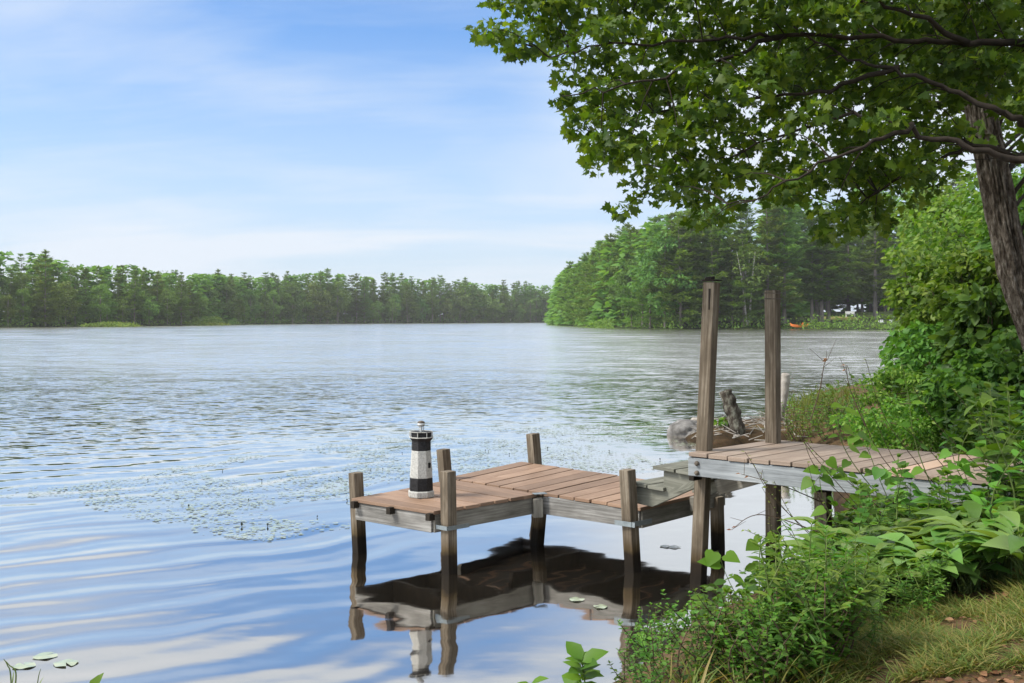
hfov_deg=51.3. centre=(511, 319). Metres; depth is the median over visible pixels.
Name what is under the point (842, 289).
pine tree
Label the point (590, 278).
pine tree
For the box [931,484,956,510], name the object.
leafy weed
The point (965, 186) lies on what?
pine tree
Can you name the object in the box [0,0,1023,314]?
sky
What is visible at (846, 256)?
pine tree
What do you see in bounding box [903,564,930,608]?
narrow leaved weed
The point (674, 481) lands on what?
wooden steps
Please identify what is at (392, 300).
broadleaf tree
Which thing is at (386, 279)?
pine tree
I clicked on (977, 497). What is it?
leafy weed
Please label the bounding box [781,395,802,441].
leaved weed
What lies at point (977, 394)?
leafy weed
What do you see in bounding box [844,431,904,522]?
climbing vine
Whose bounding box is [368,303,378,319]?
broadleaf tree
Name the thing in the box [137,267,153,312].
pine tree
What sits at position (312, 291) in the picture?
broadleaf tree
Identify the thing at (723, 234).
pine tree
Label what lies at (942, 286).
bush
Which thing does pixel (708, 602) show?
leaved weed
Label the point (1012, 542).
hosta plant
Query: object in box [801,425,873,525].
seed stalk
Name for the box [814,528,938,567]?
hosta plant
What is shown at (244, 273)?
pine tree
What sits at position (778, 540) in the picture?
narrow leaved weed
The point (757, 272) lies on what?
birch tree
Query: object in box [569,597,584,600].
lily pad
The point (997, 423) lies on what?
leafy weed
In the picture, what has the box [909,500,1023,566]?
hosta plant
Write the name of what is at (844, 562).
leaved weed
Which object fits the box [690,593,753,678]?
leaved weed
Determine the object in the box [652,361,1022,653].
ground cover
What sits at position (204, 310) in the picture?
broadleaf tree
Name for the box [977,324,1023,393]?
bush
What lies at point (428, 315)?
broadleaf tree
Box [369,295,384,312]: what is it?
broadleaf tree
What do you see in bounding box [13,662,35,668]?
lily pad
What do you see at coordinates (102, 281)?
pine tree
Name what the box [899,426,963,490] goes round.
seed stalk
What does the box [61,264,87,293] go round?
birch tree
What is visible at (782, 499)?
seed stalk
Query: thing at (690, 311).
pine tree
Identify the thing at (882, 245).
pine tree
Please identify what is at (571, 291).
pine tree
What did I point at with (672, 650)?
leaved weed
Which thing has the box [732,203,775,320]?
pine tree
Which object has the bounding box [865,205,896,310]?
pine tree
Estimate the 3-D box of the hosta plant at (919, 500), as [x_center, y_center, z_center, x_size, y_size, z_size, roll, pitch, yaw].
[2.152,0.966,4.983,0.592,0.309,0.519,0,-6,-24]
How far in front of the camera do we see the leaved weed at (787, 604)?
3.26 m
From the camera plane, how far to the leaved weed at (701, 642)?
3.47 m
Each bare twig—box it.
[727,508,819,532]
[736,459,828,505]
[802,340,835,419]
[838,359,868,425]
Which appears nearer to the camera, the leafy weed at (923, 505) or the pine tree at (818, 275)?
the leafy weed at (923, 505)
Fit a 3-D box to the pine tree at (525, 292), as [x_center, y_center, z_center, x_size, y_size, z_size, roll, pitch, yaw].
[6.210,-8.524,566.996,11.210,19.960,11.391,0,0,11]
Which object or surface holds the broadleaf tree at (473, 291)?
on the ground at (722, 439)
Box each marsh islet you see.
[80,321,142,326]
[173,315,231,324]
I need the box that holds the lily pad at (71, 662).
[53,659,77,666]
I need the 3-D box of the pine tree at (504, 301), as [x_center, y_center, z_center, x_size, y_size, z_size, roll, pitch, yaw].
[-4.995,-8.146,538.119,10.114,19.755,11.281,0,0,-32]
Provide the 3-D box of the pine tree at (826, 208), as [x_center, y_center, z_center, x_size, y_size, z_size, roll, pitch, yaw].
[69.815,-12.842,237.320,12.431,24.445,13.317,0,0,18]
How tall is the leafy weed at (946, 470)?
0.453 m
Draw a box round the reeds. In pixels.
[781,383,858,440]
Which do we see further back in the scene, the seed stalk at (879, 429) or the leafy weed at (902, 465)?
the seed stalk at (879, 429)
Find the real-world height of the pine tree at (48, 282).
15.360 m
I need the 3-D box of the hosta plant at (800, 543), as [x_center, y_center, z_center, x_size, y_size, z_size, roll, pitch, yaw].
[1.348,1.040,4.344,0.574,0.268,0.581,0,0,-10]
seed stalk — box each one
[741,529,802,556]
[743,451,807,532]
[753,464,808,531]
[762,486,795,539]
[773,481,792,516]
[790,421,875,525]
[794,405,895,520]
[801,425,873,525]
[807,461,842,533]
[847,365,910,489]
[861,382,907,478]
[863,359,953,506]
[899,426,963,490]
[913,388,981,469]
[953,389,989,443]
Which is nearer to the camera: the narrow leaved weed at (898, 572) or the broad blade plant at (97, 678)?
the narrow leaved weed at (898, 572)
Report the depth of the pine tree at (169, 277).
294.76 m
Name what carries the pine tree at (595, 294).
on the ground at (722, 439)
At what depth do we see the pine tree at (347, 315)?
436.04 m
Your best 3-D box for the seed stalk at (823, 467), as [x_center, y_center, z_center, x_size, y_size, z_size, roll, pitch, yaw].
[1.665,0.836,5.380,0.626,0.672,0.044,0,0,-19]
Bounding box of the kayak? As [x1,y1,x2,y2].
[790,322,807,326]
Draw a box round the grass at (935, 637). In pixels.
[622,563,1023,682]
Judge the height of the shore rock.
0.300 m
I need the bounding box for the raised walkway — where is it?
[688,276,1023,583]
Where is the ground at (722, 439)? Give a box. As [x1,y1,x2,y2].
[0,311,1023,682]
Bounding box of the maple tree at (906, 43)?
[464,0,1023,248]
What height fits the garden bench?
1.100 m
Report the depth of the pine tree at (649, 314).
185.62 m
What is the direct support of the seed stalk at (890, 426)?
on the ground cover at (850, 514)
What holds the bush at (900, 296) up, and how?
on the ground at (722, 439)
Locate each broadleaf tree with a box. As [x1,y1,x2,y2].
[0,277,10,310]
[0,294,18,320]
[5,272,34,320]
[12,288,35,324]
[46,283,70,320]
[51,280,82,324]
[66,281,89,317]
[87,284,115,321]
[114,299,130,321]
[119,284,148,322]
[141,299,158,321]
[144,296,162,316]
[156,288,179,323]
[192,292,207,317]
[197,299,210,318]
[198,284,219,317]
[216,284,237,318]
[257,295,276,319]
[262,295,274,322]
[266,289,283,321]
[267,285,293,312]
[285,280,305,316]
[285,284,305,323]
[301,282,326,317]
[326,281,353,322]
[329,281,350,320]
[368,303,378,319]
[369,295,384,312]
[373,301,385,321]
[381,287,401,319]
[385,298,400,322]
[387,295,403,322]
[404,300,417,321]
[421,293,438,320]
[440,298,454,318]
[448,304,459,321]
[449,288,470,317]
[466,286,484,320]
[476,291,493,317]
[477,289,492,310]
[490,298,505,321]
[499,294,512,321]
[508,300,517,317]
[524,299,537,322]
[533,297,542,321]
[538,293,547,316]
[538,294,549,316]
[599,250,634,323]
[607,259,647,325]
[627,231,696,327]
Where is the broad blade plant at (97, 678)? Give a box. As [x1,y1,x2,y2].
[89,673,103,682]
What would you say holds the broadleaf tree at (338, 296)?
on the ground at (722, 439)
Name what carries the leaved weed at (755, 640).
on the ground at (722, 439)
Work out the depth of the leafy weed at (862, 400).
11.90 m
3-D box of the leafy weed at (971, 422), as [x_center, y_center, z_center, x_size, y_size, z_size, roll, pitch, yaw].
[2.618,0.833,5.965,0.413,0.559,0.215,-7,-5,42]
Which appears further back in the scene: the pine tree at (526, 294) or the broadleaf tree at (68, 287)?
the pine tree at (526, 294)
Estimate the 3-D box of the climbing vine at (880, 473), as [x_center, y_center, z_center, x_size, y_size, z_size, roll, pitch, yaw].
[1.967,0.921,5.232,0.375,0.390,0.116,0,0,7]
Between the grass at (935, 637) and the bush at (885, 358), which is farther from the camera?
the bush at (885, 358)
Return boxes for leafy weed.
[809,501,870,532]
[810,393,834,439]
[834,485,872,545]
[848,477,880,532]
[855,389,877,420]
[855,486,900,530]
[866,453,910,532]
[871,482,918,533]
[871,500,893,531]
[876,491,903,523]
[887,381,919,446]
[887,487,935,526]
[915,477,940,522]
[917,492,935,518]
[930,470,957,508]
[931,483,964,504]
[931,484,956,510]
[932,480,949,508]
[937,418,1011,462]
[939,394,976,451]
[939,466,971,512]
[942,401,1021,454]
[944,415,986,454]
[945,421,989,453]
[947,484,963,501]
[951,487,962,506]
[954,461,975,498]
[964,392,990,441]
[965,398,1023,567]
[966,390,1023,503]
[968,396,989,443]
[969,435,1020,482]
[969,440,1023,571]
[970,380,1022,460]
[972,408,1005,445]
[973,410,1023,484]
[974,419,1023,515]
[976,449,1023,506]
[977,413,1023,496]
[978,397,1021,430]
[979,375,1023,441]
[980,381,1023,502]
[982,416,1023,500]
[988,407,1023,450]
[989,462,1005,498]
[990,401,1023,458]
[993,399,1022,450]
[995,377,1023,498]
[1012,377,1023,438]
[1013,442,1023,490]
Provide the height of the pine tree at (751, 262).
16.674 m
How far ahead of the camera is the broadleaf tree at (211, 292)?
316.57 m
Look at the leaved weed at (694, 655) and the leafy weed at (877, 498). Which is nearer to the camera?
the leaved weed at (694, 655)
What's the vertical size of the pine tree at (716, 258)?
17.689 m
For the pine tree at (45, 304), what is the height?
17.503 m
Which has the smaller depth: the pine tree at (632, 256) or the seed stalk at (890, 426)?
the seed stalk at (890, 426)
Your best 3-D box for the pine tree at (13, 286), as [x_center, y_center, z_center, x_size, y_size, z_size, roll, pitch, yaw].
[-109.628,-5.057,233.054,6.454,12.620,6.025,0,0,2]
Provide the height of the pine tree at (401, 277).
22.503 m
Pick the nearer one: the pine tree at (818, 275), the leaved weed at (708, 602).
the leaved weed at (708, 602)
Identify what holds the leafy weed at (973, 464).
on the ground at (722, 439)
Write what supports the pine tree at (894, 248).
on the ground at (722, 439)
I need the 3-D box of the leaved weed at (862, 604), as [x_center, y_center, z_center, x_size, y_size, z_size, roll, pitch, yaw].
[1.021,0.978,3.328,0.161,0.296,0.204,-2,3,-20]
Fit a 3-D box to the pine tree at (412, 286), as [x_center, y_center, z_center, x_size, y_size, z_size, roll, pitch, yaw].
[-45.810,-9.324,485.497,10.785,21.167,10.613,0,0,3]
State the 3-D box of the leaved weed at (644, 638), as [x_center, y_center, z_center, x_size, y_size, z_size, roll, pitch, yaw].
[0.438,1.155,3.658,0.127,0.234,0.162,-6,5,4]
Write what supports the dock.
in the lake water
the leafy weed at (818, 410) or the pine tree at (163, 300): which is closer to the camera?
the leafy weed at (818, 410)
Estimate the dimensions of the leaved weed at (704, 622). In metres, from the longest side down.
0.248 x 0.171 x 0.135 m
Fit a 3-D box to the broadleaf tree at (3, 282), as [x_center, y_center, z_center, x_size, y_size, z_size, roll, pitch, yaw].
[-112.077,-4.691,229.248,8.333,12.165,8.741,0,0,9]
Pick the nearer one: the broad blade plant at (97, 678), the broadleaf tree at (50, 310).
the broad blade plant at (97, 678)
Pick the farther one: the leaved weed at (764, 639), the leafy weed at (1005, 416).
the leafy weed at (1005, 416)
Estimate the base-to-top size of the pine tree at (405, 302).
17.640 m
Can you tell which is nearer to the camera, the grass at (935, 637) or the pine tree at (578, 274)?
the grass at (935, 637)
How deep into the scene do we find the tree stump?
13.92 m
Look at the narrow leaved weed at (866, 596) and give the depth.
3.37 m
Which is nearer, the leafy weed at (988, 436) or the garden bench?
the leafy weed at (988, 436)
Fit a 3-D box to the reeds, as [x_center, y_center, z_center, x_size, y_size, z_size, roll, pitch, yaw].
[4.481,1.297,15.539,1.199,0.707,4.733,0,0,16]
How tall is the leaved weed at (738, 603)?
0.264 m
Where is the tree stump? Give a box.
[719,389,745,434]
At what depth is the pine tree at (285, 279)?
407.56 m
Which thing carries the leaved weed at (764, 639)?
on the ground at (722, 439)
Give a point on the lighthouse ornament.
(421, 483)
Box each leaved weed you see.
[607,649,645,682]
[616,619,666,681]
[621,619,653,682]
[627,654,670,682]
[632,602,664,672]
[634,657,672,682]
[635,600,680,670]
[651,613,679,675]
[652,604,686,659]
[656,589,697,669]
[664,612,721,682]
[686,641,709,682]
[688,603,725,671]
[690,586,732,649]
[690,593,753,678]
[691,613,717,651]
[692,598,757,682]
[693,588,742,681]
[699,586,739,670]
[711,585,762,680]
[711,592,762,662]
[719,609,777,682]
[720,625,767,679]
[722,618,771,682]
[723,536,792,669]
[726,614,781,680]
[730,617,752,672]
[732,586,760,637]
[732,591,791,682]
[732,611,804,682]
[740,600,798,680]
[742,602,786,672]
[747,539,822,677]
[753,583,783,609]
[754,570,804,636]
[756,597,799,671]
[757,587,795,621]
[758,560,800,611]
[759,534,835,667]
[759,578,841,682]
[760,550,802,655]
[762,519,823,591]
[764,626,814,682]
[771,571,818,648]
[773,608,812,681]
[778,570,839,613]
[779,558,848,605]
[780,519,847,592]
[780,571,852,677]
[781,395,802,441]
[781,411,796,440]
[782,558,850,656]
[784,589,852,672]
[793,560,841,603]
[798,590,843,673]
[799,403,819,442]
[800,545,835,585]
[805,527,888,664]
[806,383,823,418]
[806,582,866,655]
[807,573,862,669]
[808,393,829,434]
[811,549,870,628]
[815,410,834,443]
[815,522,872,622]
[817,598,865,668]
[818,525,899,660]
[821,397,839,429]
[822,395,844,437]
[828,577,865,646]
[835,408,852,442]
[844,395,860,406]
[848,594,883,647]
[849,389,862,417]
[859,551,887,615]
[867,567,895,629]
[876,553,909,607]
[888,575,914,621]
[891,565,927,617]
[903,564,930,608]
[910,554,943,595]
[912,551,948,609]
[920,544,953,602]
[923,568,949,617]
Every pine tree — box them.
[0,268,11,319]
[1,268,21,322]
[11,253,36,320]
[22,249,67,325]
[27,259,48,318]
[39,260,55,315]
[46,265,70,319]
[67,270,91,323]
[77,279,95,322]
[78,267,96,314]
[89,265,111,318]
[92,280,113,321]
[94,276,118,321]
[108,265,132,320]
[113,265,130,311]
[117,266,149,323]
[128,270,140,320]
[133,272,152,322]
[133,272,155,320]
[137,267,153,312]
[149,271,169,322]
[158,282,171,321]
[163,275,176,322]
[169,269,179,287]
[169,275,192,322]
[170,272,193,324]
[184,281,200,321]
[214,269,223,315]
[220,279,240,318]
[228,274,243,317]
[239,272,252,302]
[257,272,276,321]
[261,272,283,317]
[274,275,290,318]
[281,276,293,321]
[303,274,315,321]
[310,271,333,321]
[321,268,339,319]
[338,285,351,321]
[346,273,368,322]
[346,275,357,306]
[355,279,375,322]
[361,276,372,315]
[365,276,375,314]
[365,279,383,320]
[377,272,394,320]
[377,283,390,320]
[389,272,401,318]
[394,273,411,318]
[396,280,411,321]
[400,284,419,321]
[401,285,415,320]
[408,276,418,306]
[416,281,427,319]
[422,279,442,322]
[426,285,438,320]
[433,274,453,320]
[436,278,454,318]
[439,283,451,318]
[449,281,460,319]
[455,282,475,317]
[456,277,478,322]
[470,285,484,321]
[488,292,498,319]
[497,284,512,320]
[509,282,518,319]
[511,283,524,319]
[513,286,522,320]
[520,281,534,318]
[520,285,532,320]
[525,285,537,318]
[554,261,574,310]
[555,261,574,312]
[557,264,577,321]
[562,264,583,321]
[568,262,586,319]
[569,254,589,302]
[569,261,592,318]
[572,250,597,321]
[573,250,596,317]
[577,240,609,318]
[584,241,618,319]
[585,258,607,311]
[589,233,621,313]
[613,227,639,290]
[613,234,639,299]
[614,222,631,241]
[614,226,632,244]
[617,241,657,326]
[630,246,662,327]
[642,210,698,325]
[642,217,706,318]
[650,210,704,326]
[650,215,663,264]
[651,207,720,324]
[652,214,669,245]
[656,227,702,324]
[689,209,722,314]
[689,225,737,305]
[695,197,750,323]
[696,227,740,323]
[703,206,730,257]
[714,234,755,324]
[719,233,764,326]
[723,224,764,321]
[724,195,769,322]
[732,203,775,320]
[735,234,763,318]
[738,195,805,314]
[759,189,815,323]
[790,210,834,322]
[791,213,849,321]
[792,221,841,320]
[795,207,808,270]
[802,209,854,321]
[807,206,845,311]
[823,202,846,311]
[823,226,846,309]
[825,217,862,310]
[830,218,870,310]
[837,206,892,310]
[838,208,889,311]
[842,231,870,311]
[844,212,899,318]
[855,223,889,292]
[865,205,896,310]
[871,209,901,310]
[888,220,907,308]
[888,221,910,287]
[907,183,961,306]
[947,175,961,196]
[957,173,976,205]
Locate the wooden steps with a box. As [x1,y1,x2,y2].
[636,460,717,506]
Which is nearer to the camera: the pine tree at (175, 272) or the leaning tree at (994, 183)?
the leaning tree at (994, 183)
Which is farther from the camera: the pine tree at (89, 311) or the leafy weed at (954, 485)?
the pine tree at (89, 311)
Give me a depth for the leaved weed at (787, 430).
13.55 m
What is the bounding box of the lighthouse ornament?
[408,421,433,498]
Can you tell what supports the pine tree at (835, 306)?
on the ground at (722, 439)
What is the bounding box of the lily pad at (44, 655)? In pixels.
[33,652,57,658]
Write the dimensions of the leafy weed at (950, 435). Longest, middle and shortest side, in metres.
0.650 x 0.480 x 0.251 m
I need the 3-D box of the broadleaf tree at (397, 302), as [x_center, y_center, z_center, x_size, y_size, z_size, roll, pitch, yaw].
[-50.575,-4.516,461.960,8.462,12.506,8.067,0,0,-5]
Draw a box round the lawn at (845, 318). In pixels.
[824,316,860,320]
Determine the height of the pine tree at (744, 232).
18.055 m
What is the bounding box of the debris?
[689,411,814,440]
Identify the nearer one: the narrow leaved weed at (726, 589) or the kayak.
the narrow leaved weed at (726, 589)
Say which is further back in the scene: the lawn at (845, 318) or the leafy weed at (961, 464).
the lawn at (845, 318)
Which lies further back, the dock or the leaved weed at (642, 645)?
the dock
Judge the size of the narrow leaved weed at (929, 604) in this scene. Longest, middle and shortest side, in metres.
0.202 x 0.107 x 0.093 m
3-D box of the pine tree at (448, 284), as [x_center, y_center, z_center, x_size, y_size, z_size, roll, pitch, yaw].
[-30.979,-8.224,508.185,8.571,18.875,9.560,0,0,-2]
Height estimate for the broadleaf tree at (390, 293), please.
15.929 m
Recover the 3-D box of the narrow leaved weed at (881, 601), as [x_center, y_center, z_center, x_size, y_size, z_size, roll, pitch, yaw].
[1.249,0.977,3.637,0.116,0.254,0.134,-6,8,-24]
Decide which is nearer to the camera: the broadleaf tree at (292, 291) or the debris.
the debris
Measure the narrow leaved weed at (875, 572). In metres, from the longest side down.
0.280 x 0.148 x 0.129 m
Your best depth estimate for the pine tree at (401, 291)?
469.47 m
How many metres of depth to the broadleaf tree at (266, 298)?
368.77 m
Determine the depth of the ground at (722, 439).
13.21 m
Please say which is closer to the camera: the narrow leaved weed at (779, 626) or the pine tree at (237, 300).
the narrow leaved weed at (779, 626)
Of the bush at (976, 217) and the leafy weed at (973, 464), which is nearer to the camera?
the leafy weed at (973, 464)
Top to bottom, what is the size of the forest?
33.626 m
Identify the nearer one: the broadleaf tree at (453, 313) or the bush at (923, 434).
the bush at (923, 434)
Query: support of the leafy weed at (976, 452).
on the ground at (722, 439)
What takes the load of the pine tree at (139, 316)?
on the ground at (722, 439)
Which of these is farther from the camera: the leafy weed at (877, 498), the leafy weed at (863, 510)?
the leafy weed at (877, 498)
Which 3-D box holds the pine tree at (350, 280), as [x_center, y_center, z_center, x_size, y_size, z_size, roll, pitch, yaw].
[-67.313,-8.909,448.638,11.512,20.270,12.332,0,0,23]
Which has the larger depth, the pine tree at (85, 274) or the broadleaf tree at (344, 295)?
the broadleaf tree at (344, 295)
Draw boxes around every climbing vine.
[697,549,747,596]
[746,532,777,587]
[801,465,879,519]
[810,456,853,536]
[828,402,902,517]
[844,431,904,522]
[872,466,926,504]
[895,361,945,499]
[938,441,976,499]
[956,386,1022,508]
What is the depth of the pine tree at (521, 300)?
563.68 m
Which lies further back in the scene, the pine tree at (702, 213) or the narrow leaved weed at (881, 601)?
the pine tree at (702, 213)
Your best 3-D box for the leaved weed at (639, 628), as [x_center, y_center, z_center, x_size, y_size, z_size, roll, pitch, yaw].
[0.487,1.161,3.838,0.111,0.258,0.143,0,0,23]
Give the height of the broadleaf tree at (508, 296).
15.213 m
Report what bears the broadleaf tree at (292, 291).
on the ground at (722, 439)
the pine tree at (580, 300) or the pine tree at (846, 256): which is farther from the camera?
the pine tree at (580, 300)
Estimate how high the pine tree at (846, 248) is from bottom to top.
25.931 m
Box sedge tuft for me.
[4,659,42,682]
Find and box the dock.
[348,433,724,574]
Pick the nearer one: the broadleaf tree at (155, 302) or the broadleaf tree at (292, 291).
the broadleaf tree at (155, 302)
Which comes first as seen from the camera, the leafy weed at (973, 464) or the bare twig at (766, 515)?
the leafy weed at (973, 464)
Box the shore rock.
[667,419,696,436]
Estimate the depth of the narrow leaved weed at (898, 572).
4.00 m
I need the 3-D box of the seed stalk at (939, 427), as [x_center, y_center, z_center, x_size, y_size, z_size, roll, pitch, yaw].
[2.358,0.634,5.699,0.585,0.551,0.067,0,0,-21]
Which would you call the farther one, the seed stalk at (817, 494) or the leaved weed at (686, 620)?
the seed stalk at (817, 494)
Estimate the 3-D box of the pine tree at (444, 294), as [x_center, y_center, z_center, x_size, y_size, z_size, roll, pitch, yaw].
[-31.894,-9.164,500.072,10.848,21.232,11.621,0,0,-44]
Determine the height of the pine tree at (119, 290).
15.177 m
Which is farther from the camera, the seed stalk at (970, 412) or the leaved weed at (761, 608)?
the seed stalk at (970, 412)
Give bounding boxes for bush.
[714,417,729,429]
[829,395,958,452]
[854,364,942,419]
[872,353,896,379]
[876,145,1023,313]
[878,319,944,393]
[879,239,980,367]
[888,185,984,282]
[909,342,1023,437]
[911,249,998,324]
[928,283,1023,376]
[950,387,1023,454]
[966,166,1023,288]
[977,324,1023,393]
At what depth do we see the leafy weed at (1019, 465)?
4.62 m
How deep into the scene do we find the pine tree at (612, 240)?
226.58 m
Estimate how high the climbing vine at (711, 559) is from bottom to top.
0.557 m
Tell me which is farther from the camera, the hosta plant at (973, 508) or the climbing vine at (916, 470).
the climbing vine at (916, 470)
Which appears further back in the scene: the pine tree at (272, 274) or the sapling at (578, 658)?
the pine tree at (272, 274)
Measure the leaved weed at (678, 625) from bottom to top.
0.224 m
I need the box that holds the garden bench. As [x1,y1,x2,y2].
[845,311,854,316]
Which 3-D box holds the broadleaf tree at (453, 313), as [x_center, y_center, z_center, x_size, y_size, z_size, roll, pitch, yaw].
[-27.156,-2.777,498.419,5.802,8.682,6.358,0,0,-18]
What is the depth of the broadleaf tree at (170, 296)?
282.18 m
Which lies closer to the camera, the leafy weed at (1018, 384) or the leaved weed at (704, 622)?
the leaved weed at (704, 622)
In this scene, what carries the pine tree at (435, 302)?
on the ground at (722, 439)
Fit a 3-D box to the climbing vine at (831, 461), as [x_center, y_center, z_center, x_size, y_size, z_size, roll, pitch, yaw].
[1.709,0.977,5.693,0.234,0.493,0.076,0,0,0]
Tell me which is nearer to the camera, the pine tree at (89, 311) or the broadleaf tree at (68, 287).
the broadleaf tree at (68, 287)
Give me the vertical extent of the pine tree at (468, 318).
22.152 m
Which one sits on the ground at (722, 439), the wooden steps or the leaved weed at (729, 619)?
the leaved weed at (729, 619)
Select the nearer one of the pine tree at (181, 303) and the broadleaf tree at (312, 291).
the pine tree at (181, 303)
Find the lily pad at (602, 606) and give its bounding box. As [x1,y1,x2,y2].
[593,604,606,608]
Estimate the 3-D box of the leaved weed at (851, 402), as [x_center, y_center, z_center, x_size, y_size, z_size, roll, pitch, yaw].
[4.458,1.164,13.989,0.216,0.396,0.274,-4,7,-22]
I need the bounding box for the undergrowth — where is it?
[0,311,909,357]
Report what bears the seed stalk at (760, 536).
on the ground at (722, 439)
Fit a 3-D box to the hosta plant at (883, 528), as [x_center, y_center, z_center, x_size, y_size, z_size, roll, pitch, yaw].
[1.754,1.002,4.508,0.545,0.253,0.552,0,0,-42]
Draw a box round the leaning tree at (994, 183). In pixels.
[754,0,1023,350]
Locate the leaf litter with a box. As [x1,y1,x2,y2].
[704,575,1022,682]
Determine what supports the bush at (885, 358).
on the ground at (722, 439)
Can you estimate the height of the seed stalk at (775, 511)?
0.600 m
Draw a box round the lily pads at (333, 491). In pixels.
[0,419,695,539]
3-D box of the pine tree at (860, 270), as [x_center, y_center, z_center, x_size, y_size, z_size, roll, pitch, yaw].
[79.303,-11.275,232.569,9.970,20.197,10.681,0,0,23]
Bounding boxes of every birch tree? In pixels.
[4,265,19,293]
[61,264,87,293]
[725,243,770,325]
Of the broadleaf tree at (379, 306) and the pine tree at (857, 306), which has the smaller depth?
the pine tree at (857, 306)
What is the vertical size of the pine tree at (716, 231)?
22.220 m
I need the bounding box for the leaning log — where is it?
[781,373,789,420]
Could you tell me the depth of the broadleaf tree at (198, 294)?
308.62 m
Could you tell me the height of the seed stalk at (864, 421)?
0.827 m
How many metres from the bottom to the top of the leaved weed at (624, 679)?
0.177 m
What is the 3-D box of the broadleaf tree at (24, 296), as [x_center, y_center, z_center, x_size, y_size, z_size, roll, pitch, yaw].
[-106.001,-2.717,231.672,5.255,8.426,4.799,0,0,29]
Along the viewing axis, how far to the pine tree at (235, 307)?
340.45 m
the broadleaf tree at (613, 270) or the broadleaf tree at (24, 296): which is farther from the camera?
the broadleaf tree at (24, 296)
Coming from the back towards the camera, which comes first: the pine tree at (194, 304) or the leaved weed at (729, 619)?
the pine tree at (194, 304)
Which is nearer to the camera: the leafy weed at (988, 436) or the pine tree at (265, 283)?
the leafy weed at (988, 436)
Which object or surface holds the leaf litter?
on the ground at (722, 439)
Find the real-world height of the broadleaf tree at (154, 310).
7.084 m
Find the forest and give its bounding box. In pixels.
[0,180,971,326]
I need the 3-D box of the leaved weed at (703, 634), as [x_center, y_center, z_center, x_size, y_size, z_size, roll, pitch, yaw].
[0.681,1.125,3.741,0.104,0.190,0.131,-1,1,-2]
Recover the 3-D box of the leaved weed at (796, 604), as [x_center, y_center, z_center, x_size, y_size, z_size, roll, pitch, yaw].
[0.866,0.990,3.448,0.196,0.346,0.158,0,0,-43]
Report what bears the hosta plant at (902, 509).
on the ground at (722, 439)
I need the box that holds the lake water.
[0,323,899,682]
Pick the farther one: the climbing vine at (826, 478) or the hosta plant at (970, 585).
the climbing vine at (826, 478)
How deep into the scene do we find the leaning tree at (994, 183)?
8.42 m
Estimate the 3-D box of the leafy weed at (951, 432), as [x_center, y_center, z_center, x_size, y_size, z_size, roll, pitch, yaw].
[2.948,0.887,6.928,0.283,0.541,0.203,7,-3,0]
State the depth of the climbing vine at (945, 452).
5.13 m
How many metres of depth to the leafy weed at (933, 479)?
4.99 m
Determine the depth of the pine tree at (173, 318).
293.91 m
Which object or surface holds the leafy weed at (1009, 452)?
on the ground at (722, 439)
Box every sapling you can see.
[518,676,548,682]
[562,641,608,682]
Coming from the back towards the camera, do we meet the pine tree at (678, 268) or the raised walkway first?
the pine tree at (678, 268)
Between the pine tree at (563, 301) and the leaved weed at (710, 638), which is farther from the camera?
the pine tree at (563, 301)
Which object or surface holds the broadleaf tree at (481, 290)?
on the ground at (722, 439)
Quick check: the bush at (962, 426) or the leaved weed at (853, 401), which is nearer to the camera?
the bush at (962, 426)
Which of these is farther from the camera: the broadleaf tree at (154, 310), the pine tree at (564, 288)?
the pine tree at (564, 288)
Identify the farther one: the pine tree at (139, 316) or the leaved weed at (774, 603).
the pine tree at (139, 316)
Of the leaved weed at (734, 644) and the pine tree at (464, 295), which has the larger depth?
the pine tree at (464, 295)
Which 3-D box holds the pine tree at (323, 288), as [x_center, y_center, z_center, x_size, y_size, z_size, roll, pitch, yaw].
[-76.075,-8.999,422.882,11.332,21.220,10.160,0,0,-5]
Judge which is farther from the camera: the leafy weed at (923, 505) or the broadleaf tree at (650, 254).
the broadleaf tree at (650, 254)
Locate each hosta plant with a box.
[766,534,917,587]
[778,516,921,563]
[789,542,946,614]
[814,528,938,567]
[815,520,971,566]
[829,535,941,611]
[833,518,929,542]
[850,536,984,604]
[859,526,973,562]
[875,524,996,597]
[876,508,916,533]
[881,504,989,532]
[895,510,995,578]
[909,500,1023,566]
[910,495,1012,518]
[911,537,1023,594]
[915,516,1023,586]
[943,510,1023,587]
[951,492,1023,524]
[959,504,1023,566]
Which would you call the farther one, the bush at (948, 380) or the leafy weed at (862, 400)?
the leafy weed at (862, 400)
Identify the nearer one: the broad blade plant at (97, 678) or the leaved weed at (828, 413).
the broad blade plant at (97, 678)
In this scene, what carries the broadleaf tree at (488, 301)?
on the ground at (722, 439)
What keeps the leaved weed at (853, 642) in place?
on the ground at (722, 439)
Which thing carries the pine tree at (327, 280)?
on the ground at (722, 439)
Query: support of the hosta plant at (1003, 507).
on the ground at (722, 439)
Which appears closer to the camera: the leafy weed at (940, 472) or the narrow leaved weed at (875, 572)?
the narrow leaved weed at (875, 572)
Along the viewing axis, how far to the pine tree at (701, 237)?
182.66 m
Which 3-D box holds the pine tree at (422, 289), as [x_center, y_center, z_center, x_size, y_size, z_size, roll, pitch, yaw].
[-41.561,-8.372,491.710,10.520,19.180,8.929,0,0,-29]
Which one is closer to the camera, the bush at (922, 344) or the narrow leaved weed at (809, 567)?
the narrow leaved weed at (809, 567)
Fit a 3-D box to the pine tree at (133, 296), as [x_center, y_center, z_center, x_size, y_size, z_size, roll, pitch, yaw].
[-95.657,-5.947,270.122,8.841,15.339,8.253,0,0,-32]
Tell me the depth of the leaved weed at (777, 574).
3.67 m
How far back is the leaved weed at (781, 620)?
3.38 m
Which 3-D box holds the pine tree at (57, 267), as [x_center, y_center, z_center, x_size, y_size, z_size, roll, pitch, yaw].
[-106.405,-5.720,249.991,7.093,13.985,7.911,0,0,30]

